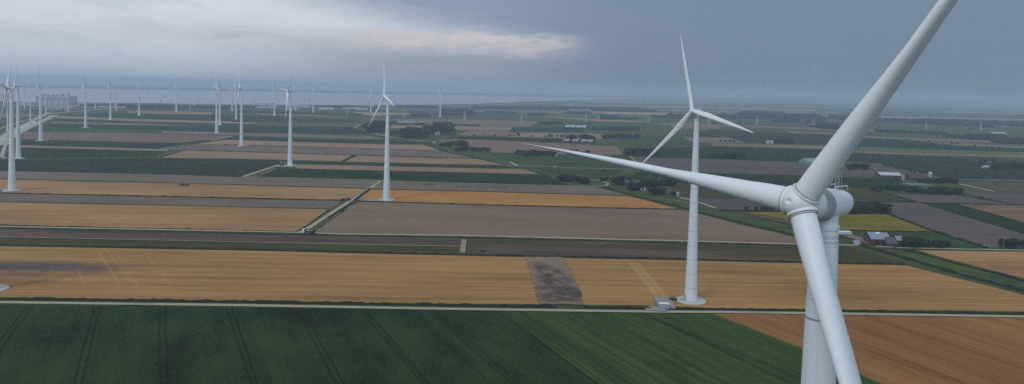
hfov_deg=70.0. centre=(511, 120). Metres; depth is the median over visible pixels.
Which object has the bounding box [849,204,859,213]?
tree
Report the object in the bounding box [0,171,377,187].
bare field
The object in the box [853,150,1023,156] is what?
bare field
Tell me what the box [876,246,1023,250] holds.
lane
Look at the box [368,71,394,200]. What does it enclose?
wind turbine
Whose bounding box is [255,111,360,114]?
wood
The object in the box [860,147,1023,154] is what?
meadow
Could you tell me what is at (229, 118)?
crop field
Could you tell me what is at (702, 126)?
bare field
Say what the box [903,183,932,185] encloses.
farm yard
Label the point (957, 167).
crop field
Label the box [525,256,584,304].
soil patch
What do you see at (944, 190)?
tree
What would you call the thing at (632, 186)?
tree
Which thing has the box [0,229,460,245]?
ploughed field
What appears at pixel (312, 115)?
stubble field
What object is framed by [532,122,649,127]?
meadow
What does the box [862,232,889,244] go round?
barn
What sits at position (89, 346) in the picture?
tramline
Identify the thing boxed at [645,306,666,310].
hardstand
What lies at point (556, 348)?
tramline
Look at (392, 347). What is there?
tramline
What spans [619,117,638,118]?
wood
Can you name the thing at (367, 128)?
tree
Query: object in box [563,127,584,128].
wood
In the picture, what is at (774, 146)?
bare field
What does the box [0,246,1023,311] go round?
wheat field
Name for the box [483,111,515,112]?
wood
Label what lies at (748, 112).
wood
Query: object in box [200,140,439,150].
stubble field
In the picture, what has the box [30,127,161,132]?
meadow
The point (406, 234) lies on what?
lane
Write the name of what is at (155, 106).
wood
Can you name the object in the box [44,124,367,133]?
crop field
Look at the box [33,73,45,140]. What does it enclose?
wind turbine
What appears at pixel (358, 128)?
lane
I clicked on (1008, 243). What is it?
tree
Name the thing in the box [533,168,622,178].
meadow
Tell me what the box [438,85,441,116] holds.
wind turbine
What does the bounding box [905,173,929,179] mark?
barn
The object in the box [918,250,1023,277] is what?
wheat field
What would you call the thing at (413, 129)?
tree
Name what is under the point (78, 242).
grass field
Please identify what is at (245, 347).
tramline
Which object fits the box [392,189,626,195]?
ditch reeds
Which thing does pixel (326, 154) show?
ditch reeds
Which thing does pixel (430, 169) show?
stubble field
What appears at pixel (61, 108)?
warehouse
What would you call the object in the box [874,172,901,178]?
barn
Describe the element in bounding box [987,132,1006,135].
greenhouse
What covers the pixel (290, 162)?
wind turbine
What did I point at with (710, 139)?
bare field
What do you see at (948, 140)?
bare field
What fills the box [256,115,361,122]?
crop field
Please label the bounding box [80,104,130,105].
wood
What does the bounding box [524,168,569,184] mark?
ditch reeds
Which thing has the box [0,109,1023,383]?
grass land
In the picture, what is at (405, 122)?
barn
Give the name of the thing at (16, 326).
tramline
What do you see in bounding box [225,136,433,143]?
crop field
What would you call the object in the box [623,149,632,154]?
tree
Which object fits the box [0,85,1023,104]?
shore
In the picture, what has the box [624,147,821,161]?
crop field
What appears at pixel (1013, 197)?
bare field
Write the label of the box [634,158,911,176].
bare field
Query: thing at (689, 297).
wind turbine
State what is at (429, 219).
bare field
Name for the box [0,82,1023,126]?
ground
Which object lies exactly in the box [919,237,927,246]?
tree
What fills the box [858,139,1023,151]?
crop field
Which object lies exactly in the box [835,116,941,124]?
wood
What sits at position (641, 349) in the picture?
tramline
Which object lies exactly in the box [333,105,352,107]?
wood
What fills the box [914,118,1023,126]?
wood
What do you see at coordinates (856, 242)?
silage clamp
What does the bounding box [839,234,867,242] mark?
farm yard
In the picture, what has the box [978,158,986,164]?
tree
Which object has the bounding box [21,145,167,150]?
stubble field
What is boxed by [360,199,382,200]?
hardstand
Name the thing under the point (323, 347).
tramline
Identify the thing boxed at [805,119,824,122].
wood
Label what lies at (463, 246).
track
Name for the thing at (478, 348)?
tramline
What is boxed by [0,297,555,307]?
ditch reeds
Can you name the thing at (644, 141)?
meadow
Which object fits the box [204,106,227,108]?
wood
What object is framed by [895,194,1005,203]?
bare field
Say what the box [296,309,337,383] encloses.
tramline
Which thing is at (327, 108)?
warehouse
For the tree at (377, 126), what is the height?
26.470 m
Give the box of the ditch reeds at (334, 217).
[320,208,347,226]
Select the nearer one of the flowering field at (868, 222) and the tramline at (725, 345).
the tramline at (725, 345)
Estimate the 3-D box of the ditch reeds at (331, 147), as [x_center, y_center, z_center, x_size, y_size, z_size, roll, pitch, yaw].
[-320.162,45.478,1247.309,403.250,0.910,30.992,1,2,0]
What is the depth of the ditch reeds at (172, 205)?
630.09 m
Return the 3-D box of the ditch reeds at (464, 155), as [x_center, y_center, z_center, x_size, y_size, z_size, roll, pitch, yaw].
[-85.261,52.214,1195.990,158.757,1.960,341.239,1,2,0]
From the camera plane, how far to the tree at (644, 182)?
815.89 m
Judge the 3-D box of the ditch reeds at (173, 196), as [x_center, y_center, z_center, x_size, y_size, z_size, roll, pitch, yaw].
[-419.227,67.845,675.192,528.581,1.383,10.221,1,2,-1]
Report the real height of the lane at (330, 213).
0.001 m
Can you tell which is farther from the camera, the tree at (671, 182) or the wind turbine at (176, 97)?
the wind turbine at (176, 97)
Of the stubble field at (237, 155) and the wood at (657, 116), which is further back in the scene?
the wood at (657, 116)
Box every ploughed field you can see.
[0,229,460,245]
[466,239,897,262]
[733,212,790,223]
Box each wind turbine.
[0,53,21,190]
[0,284,9,291]
[4,95,8,130]
[9,56,23,158]
[28,92,30,119]
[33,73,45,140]
[44,87,46,113]
[81,74,89,127]
[106,78,111,119]
[137,77,139,114]
[174,81,176,111]
[208,71,217,132]
[216,79,220,124]
[229,81,232,110]
[232,81,237,118]
[235,75,245,145]
[271,79,276,115]
[280,68,295,165]
[311,80,313,112]
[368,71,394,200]
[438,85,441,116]
[522,0,957,383]
[643,39,752,304]
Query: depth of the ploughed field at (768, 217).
633.81 m
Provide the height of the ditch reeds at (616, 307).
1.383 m
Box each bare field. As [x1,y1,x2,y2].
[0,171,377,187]
[0,194,339,208]
[51,121,187,125]
[161,131,380,138]
[166,144,470,157]
[315,202,795,242]
[372,182,623,194]
[393,119,537,126]
[455,130,512,135]
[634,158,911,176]
[656,123,719,128]
[682,197,775,209]
[684,137,743,142]
[711,143,824,148]
[721,125,874,131]
[788,131,833,134]
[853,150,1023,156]
[864,136,993,142]
[880,202,1023,247]
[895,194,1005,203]
[931,142,1023,147]
[965,192,1023,204]
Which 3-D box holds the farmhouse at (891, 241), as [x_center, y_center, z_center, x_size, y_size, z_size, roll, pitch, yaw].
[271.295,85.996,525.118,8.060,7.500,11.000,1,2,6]
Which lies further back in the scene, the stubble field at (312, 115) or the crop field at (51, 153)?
the stubble field at (312, 115)
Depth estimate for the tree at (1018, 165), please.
1128.53 m
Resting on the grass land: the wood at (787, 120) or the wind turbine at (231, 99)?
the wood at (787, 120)
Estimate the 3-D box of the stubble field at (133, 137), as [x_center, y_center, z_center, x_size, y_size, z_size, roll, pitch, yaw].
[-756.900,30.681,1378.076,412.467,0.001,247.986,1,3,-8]
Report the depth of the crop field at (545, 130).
1937.39 m
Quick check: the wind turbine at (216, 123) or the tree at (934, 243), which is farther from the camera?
the wind turbine at (216, 123)
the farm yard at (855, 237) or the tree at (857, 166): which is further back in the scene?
the tree at (857, 166)
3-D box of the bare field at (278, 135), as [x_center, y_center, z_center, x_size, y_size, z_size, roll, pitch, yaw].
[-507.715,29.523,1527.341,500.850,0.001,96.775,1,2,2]
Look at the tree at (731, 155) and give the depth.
1195.51 m
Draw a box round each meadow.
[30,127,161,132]
[128,108,255,111]
[256,108,369,118]
[489,153,630,168]
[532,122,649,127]
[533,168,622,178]
[616,136,704,145]
[851,231,984,247]
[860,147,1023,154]
[960,157,1023,166]
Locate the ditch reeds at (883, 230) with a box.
[839,229,933,231]
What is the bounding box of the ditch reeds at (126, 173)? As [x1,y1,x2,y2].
[0,170,237,176]
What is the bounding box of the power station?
[35,94,76,104]
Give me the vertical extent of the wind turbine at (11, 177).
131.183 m
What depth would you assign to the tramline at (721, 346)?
305.62 m
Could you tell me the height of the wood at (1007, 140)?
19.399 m
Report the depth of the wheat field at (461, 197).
709.17 m
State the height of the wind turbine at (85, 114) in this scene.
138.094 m
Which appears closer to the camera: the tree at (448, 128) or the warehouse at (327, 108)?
the tree at (448, 128)
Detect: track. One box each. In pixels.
[0,236,460,246]
[460,239,466,251]
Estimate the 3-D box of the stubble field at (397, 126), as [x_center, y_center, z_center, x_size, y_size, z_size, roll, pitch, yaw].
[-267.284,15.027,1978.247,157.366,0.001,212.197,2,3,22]
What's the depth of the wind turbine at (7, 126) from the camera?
1484.65 m
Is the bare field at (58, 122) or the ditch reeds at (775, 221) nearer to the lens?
the ditch reeds at (775, 221)
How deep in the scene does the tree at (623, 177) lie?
828.77 m
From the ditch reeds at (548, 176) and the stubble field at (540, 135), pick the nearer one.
the ditch reeds at (548, 176)
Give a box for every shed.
[563,139,571,142]
[572,139,580,142]
[587,139,594,143]
[893,236,901,243]
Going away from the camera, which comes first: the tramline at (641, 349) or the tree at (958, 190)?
the tramline at (641, 349)
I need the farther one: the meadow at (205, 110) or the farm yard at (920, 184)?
the meadow at (205, 110)
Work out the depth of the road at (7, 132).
1865.09 m
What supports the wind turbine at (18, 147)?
on the hardstand
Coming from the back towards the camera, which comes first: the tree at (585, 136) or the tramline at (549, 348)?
the tree at (585, 136)
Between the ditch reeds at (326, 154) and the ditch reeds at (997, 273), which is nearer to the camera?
the ditch reeds at (997, 273)
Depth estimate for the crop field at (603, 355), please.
304.78 m
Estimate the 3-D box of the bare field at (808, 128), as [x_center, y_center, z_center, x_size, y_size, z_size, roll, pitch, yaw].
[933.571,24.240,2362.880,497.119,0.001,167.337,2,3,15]
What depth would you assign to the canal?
1542.62 m
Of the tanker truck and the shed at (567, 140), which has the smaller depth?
the tanker truck
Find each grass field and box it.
[0,237,462,253]
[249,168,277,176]
[667,184,903,201]
[958,181,1023,191]
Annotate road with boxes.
[0,109,101,137]
[0,115,57,145]
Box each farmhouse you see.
[884,235,898,246]
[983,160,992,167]
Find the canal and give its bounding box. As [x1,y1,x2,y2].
[0,121,38,141]
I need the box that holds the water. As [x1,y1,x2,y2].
[0,87,634,104]
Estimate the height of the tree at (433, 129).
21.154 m
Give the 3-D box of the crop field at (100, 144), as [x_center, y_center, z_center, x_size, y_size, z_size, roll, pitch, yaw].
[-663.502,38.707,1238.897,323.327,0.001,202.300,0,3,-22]
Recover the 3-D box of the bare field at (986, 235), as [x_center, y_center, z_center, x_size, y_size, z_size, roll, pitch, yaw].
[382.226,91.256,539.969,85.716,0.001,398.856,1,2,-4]
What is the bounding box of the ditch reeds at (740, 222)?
[601,186,794,235]
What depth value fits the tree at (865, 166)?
1063.56 m
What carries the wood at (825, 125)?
on the ground at (986, 112)
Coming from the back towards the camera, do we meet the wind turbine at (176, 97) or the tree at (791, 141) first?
the wind turbine at (176, 97)
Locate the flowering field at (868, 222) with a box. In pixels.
[748,212,929,230]
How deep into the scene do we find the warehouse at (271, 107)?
3180.24 m
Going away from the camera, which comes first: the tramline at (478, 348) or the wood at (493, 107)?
the tramline at (478, 348)
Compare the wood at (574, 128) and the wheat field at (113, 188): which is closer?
the wheat field at (113, 188)
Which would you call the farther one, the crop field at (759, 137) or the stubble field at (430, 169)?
the crop field at (759, 137)
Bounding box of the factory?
[0,93,9,98]
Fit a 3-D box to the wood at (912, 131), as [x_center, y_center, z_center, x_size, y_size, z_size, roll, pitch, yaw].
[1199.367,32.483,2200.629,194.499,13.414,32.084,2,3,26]
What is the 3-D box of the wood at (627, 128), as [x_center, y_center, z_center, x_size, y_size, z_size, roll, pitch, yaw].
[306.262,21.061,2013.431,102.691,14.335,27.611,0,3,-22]
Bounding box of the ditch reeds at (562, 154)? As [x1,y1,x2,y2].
[491,152,621,155]
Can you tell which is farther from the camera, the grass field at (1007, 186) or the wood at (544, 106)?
the wood at (544, 106)
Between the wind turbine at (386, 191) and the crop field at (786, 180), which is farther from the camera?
the crop field at (786, 180)
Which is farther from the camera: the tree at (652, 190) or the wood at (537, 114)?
the wood at (537, 114)
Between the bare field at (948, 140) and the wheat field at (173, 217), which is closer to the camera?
the wheat field at (173, 217)
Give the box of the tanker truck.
[302,229,314,233]
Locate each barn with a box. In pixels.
[397,121,414,123]
[798,158,815,164]
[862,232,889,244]
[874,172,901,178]
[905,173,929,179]
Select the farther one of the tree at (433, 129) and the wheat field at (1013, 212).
the tree at (433, 129)
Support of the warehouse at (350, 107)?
on the ground at (986, 112)
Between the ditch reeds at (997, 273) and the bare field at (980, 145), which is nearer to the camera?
the ditch reeds at (997, 273)
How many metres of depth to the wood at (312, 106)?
3547.59 m
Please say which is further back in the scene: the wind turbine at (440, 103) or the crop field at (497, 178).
the wind turbine at (440, 103)
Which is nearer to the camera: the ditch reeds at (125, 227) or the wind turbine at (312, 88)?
the ditch reeds at (125, 227)
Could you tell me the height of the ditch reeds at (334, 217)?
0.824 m
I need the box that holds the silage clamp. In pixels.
[851,240,860,244]
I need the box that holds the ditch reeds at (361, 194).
[355,188,371,199]
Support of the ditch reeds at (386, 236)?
on the grass land
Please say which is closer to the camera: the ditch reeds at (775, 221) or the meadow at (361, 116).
the ditch reeds at (775, 221)
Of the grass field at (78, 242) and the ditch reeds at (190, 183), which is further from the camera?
the ditch reeds at (190, 183)
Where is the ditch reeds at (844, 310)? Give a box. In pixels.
[676,307,1023,314]
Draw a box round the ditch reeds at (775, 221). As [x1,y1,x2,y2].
[755,216,791,225]
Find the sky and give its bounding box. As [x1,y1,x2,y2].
[0,0,1023,102]
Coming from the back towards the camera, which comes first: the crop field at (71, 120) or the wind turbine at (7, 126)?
the crop field at (71, 120)
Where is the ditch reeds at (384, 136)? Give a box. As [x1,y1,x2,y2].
[356,127,423,143]
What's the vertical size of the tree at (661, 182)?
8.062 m
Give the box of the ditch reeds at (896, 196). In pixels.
[871,189,913,201]
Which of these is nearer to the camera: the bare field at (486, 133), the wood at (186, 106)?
the bare field at (486, 133)
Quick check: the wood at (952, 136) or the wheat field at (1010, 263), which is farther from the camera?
the wood at (952, 136)
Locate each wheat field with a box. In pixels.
[0,179,364,199]
[0,202,327,230]
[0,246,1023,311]
[357,190,673,208]
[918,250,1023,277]
[959,204,1023,221]
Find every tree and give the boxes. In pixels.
[361,123,375,131]
[371,122,384,131]
[399,128,414,137]
[408,127,418,137]
[416,128,430,137]
[430,126,439,132]
[442,124,456,134]
[460,145,468,150]
[522,150,529,155]
[582,134,589,138]
[610,177,623,185]
[616,175,626,184]
[617,133,624,138]
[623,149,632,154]
[626,183,637,189]
[633,133,640,138]
[636,182,643,189]
[638,148,648,154]
[640,180,649,185]
[646,180,655,185]
[648,187,657,195]
[657,179,664,185]
[658,188,666,194]
[666,178,675,185]
[712,153,721,157]
[727,152,736,158]
[786,139,794,143]
[845,164,853,169]
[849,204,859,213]
[854,163,860,168]
[859,202,876,212]
[860,163,870,169]
[868,201,879,211]
[879,203,892,211]
[886,184,898,190]
[899,236,914,246]
[909,237,919,246]
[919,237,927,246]
[925,188,933,194]
[931,240,938,247]
[934,178,943,183]
[936,186,951,194]
[936,239,947,247]
[942,177,950,182]
[950,178,958,182]
[954,187,964,193]
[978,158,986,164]
[989,162,1004,168]
[998,238,1003,247]
[1003,162,1010,167]
[1004,239,1014,246]
[1011,237,1021,247]
[1013,162,1023,168]
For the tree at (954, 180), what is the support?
on the grass land
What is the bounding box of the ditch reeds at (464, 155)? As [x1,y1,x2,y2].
[424,144,506,164]
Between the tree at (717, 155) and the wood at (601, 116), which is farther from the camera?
the wood at (601, 116)
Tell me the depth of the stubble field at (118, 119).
2006.30 m
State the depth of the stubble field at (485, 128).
1952.11 m
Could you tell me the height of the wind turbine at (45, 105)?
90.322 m
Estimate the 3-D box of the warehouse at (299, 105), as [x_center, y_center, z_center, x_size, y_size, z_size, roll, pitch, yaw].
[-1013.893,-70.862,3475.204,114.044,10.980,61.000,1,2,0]
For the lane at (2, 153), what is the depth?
1067.67 m
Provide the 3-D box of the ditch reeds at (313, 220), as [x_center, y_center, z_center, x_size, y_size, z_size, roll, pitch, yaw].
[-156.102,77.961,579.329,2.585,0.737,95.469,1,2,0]
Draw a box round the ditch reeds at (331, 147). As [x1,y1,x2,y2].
[208,144,436,150]
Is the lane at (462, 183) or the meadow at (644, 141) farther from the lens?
the meadow at (644, 141)
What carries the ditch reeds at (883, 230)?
on the grass land
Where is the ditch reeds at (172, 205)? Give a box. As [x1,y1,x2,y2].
[1,201,328,208]
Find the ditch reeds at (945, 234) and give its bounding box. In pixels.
[883,212,987,247]
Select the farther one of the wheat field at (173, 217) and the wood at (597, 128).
the wood at (597, 128)
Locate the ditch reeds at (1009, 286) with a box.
[850,242,1023,291]
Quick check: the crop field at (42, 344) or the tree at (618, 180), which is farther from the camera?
the tree at (618, 180)
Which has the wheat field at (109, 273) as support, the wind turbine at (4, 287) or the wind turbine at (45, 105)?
the wind turbine at (4, 287)
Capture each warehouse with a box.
[19,102,38,104]
[47,106,80,109]
[74,102,92,104]
[256,106,277,108]
[257,103,273,104]
[285,104,311,106]
[319,108,336,109]
[342,107,359,108]
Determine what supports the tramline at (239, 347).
on the crop field at (42, 344)
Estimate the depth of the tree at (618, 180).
825.74 m
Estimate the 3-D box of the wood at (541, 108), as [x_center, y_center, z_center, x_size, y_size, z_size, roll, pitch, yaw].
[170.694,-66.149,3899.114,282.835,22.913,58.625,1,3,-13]
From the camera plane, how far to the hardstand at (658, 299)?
372.60 m
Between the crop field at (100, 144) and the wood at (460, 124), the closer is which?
the crop field at (100, 144)
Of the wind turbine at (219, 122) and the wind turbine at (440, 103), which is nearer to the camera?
the wind turbine at (219, 122)
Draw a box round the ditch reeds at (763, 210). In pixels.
[720,209,781,211]
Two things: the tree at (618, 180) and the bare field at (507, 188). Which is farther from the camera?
the tree at (618, 180)
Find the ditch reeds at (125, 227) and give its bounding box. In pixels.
[0,224,296,231]
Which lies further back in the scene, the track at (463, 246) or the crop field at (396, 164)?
the crop field at (396, 164)
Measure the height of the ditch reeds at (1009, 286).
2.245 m
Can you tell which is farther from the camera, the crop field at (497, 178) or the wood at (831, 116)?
the wood at (831, 116)
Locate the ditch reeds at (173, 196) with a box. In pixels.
[0,192,344,200]
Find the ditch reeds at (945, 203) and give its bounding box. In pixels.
[862,201,1023,205]
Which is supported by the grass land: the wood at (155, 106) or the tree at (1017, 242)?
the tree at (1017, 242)
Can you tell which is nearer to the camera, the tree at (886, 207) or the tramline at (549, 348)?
the tramline at (549, 348)
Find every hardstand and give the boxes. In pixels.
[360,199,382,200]
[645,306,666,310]
[653,296,675,308]
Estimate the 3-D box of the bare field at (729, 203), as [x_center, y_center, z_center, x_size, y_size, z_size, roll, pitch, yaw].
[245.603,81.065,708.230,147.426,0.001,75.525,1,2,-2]
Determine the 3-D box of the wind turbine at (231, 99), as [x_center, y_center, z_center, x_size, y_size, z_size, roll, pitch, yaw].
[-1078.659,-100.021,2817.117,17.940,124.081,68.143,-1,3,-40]
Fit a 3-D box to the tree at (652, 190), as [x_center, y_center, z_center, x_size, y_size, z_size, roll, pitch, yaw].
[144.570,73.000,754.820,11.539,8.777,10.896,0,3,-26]
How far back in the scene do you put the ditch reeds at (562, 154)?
1205.59 m
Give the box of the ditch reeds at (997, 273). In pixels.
[893,247,1023,281]
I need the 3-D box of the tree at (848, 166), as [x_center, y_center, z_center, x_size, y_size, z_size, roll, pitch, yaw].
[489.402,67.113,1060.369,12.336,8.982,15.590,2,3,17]
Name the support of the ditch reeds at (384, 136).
on the grass land
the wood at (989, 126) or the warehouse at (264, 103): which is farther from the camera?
the warehouse at (264, 103)
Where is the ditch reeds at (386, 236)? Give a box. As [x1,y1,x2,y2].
[0,228,796,245]
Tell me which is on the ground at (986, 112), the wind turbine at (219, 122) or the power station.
the power station
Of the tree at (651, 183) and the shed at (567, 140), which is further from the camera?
the shed at (567, 140)
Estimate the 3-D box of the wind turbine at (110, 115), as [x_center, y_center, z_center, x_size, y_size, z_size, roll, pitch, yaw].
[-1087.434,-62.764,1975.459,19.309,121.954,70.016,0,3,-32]
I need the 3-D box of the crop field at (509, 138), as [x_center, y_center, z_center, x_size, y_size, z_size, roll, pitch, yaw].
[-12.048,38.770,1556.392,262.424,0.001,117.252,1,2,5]
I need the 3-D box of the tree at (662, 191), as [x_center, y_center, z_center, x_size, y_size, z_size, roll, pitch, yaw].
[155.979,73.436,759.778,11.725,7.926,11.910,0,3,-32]
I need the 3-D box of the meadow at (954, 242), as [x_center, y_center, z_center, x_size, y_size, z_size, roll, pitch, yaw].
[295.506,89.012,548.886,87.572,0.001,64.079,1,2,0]
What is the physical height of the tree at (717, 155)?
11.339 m
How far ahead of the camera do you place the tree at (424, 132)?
1527.10 m
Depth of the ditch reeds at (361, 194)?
716.55 m
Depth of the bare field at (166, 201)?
653.34 m
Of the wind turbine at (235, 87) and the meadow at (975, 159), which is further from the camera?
the wind turbine at (235, 87)
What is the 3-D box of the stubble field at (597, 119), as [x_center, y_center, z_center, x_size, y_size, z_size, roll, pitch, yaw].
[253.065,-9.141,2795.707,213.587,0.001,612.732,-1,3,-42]
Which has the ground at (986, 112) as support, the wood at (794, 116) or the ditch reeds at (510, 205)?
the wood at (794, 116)
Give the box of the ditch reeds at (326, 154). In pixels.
[193,150,475,158]
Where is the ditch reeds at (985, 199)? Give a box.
[958,194,1010,203]
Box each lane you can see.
[0,143,8,157]
[0,226,859,245]
[0,301,1023,316]
[241,165,277,176]
[245,176,608,186]
[268,123,417,140]
[297,181,381,232]
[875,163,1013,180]
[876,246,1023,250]
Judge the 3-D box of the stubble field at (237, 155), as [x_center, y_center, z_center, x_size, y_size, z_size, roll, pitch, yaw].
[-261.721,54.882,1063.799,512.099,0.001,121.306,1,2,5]
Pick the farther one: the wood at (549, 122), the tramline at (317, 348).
the wood at (549, 122)
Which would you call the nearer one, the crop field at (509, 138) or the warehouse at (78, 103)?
the crop field at (509, 138)
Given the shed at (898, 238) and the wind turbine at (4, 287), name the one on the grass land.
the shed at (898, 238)
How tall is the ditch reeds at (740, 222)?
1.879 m
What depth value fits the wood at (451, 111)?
2843.99 m
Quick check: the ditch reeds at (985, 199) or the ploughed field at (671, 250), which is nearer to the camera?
the ploughed field at (671, 250)
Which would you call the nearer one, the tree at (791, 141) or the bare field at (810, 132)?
the tree at (791, 141)
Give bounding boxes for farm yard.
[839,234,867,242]
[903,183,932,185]
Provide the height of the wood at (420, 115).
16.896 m
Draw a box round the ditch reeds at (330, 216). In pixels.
[328,199,361,217]
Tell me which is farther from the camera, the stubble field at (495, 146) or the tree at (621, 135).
the tree at (621, 135)
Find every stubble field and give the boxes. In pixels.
[20,132,230,142]
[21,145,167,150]
[56,116,255,123]
[128,111,211,114]
[157,150,502,164]
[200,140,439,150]
[256,113,392,119]
[294,164,536,173]
[390,125,432,127]
[439,139,622,155]
[454,126,512,130]
[507,132,599,139]
[531,115,644,121]
[715,314,1023,383]
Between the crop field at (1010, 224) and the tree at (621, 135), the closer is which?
the crop field at (1010, 224)
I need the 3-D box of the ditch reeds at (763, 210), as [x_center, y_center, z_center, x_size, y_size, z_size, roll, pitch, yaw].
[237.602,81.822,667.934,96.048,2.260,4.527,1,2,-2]
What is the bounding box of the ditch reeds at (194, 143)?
[159,139,221,148]
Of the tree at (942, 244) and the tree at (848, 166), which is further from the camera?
the tree at (848, 166)
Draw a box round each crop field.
[0,158,280,175]
[0,305,597,383]
[15,148,167,157]
[21,139,217,147]
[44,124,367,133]
[54,118,255,125]
[58,114,255,121]
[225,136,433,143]
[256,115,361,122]
[256,168,565,184]
[283,160,515,167]
[450,136,563,141]
[502,311,877,383]
[510,127,582,131]
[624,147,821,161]
[627,171,903,187]
[687,130,833,144]
[847,153,1023,178]
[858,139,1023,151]
[923,203,1023,233]
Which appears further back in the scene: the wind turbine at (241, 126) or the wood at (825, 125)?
the wood at (825, 125)
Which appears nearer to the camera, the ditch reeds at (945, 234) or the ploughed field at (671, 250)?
the ploughed field at (671, 250)
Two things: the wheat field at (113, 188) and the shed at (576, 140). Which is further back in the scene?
the shed at (576, 140)
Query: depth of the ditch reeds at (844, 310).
361.52 m
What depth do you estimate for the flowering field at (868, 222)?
619.49 m
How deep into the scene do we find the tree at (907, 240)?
517.64 m
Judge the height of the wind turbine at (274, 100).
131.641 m
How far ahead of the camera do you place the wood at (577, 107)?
4303.43 m
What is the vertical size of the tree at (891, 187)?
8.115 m
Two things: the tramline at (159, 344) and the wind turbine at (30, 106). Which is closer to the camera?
the tramline at (159, 344)
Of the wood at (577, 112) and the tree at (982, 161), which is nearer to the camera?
the tree at (982, 161)
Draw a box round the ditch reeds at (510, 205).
[354,201,677,208]
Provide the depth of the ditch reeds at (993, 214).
675.07 m
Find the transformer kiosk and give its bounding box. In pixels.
[659,302,668,308]
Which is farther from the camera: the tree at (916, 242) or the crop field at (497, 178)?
the crop field at (497, 178)
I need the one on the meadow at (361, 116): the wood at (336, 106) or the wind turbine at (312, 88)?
the wind turbine at (312, 88)
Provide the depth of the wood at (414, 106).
3770.72 m
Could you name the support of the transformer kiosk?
on the hardstand at (658, 299)
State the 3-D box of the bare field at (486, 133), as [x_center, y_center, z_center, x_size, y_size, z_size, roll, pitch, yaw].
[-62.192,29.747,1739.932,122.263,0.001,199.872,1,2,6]
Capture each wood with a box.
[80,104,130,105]
[126,104,175,108]
[177,105,223,107]
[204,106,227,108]
[225,105,256,106]
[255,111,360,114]
[279,105,333,106]
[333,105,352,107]
[396,105,436,107]
[410,113,431,116]
[433,121,452,123]
[441,108,473,115]
[450,124,468,125]
[471,106,519,108]
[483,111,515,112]
[515,105,567,107]
[519,106,568,109]
[527,113,547,114]
[539,121,562,123]
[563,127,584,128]
[565,111,591,113]
[568,106,639,108]
[590,107,656,111]
[592,127,606,129]
[599,114,618,118]
[607,126,639,130]
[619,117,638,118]
[651,114,664,117]
[665,112,721,118]
[717,113,760,118]
[736,111,784,114]
[755,112,826,119]
[772,119,799,122]
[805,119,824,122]
[815,122,839,129]
[827,114,848,118]
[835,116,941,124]
[874,129,947,134]
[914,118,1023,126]
[943,134,962,137]
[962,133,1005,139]
[982,125,994,127]
[989,136,1023,143]
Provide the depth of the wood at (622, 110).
3845.07 m
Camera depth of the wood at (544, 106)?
4327.12 m
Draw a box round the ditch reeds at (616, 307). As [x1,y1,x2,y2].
[585,306,650,309]
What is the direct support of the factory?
on the ground at (986, 112)
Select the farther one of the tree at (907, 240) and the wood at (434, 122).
the wood at (434, 122)
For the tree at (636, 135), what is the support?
on the meadow at (644, 141)
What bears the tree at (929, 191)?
on the grass land
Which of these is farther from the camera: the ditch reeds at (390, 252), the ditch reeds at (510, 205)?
the ditch reeds at (510, 205)
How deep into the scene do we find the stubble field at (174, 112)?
2529.15 m
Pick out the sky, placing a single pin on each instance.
(793, 49)
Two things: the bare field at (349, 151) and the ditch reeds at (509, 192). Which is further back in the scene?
the bare field at (349, 151)
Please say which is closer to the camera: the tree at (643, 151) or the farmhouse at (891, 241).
the farmhouse at (891, 241)
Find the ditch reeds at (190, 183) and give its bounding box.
[19,179,365,188]
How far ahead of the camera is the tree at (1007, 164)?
1126.95 m
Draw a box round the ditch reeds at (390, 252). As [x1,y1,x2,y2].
[0,244,905,264]
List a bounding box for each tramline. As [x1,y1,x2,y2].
[0,305,32,347]
[73,307,93,383]
[81,305,99,383]
[159,306,160,383]
[164,306,166,383]
[226,307,250,383]
[231,307,257,383]
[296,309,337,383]
[300,307,343,383]
[359,308,422,383]
[366,310,429,383]
[428,310,512,383]
[435,311,519,383]
[498,311,598,383]
[502,310,603,382]
[571,312,706,383]
[575,311,713,383]
[634,312,798,376]
[642,313,800,374]
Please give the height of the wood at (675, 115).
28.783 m
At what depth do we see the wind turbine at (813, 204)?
59.45 m
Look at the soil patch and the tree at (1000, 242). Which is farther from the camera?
the tree at (1000, 242)
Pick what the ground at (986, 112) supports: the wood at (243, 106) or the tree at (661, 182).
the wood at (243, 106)
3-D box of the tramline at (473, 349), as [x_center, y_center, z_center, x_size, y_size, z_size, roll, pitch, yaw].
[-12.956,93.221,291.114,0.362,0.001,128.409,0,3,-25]
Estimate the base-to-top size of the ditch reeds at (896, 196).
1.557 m
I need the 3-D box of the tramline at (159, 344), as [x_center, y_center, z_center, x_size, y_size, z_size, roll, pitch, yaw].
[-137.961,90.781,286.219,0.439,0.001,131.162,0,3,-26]
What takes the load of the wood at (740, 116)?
on the ground at (986, 112)
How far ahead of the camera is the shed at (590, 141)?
1475.07 m
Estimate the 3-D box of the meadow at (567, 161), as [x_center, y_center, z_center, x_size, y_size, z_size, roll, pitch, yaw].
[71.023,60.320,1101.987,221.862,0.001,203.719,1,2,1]
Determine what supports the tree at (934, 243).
on the meadow at (954, 242)
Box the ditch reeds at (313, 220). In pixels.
[297,209,328,230]
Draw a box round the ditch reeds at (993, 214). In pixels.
[958,204,1023,222]

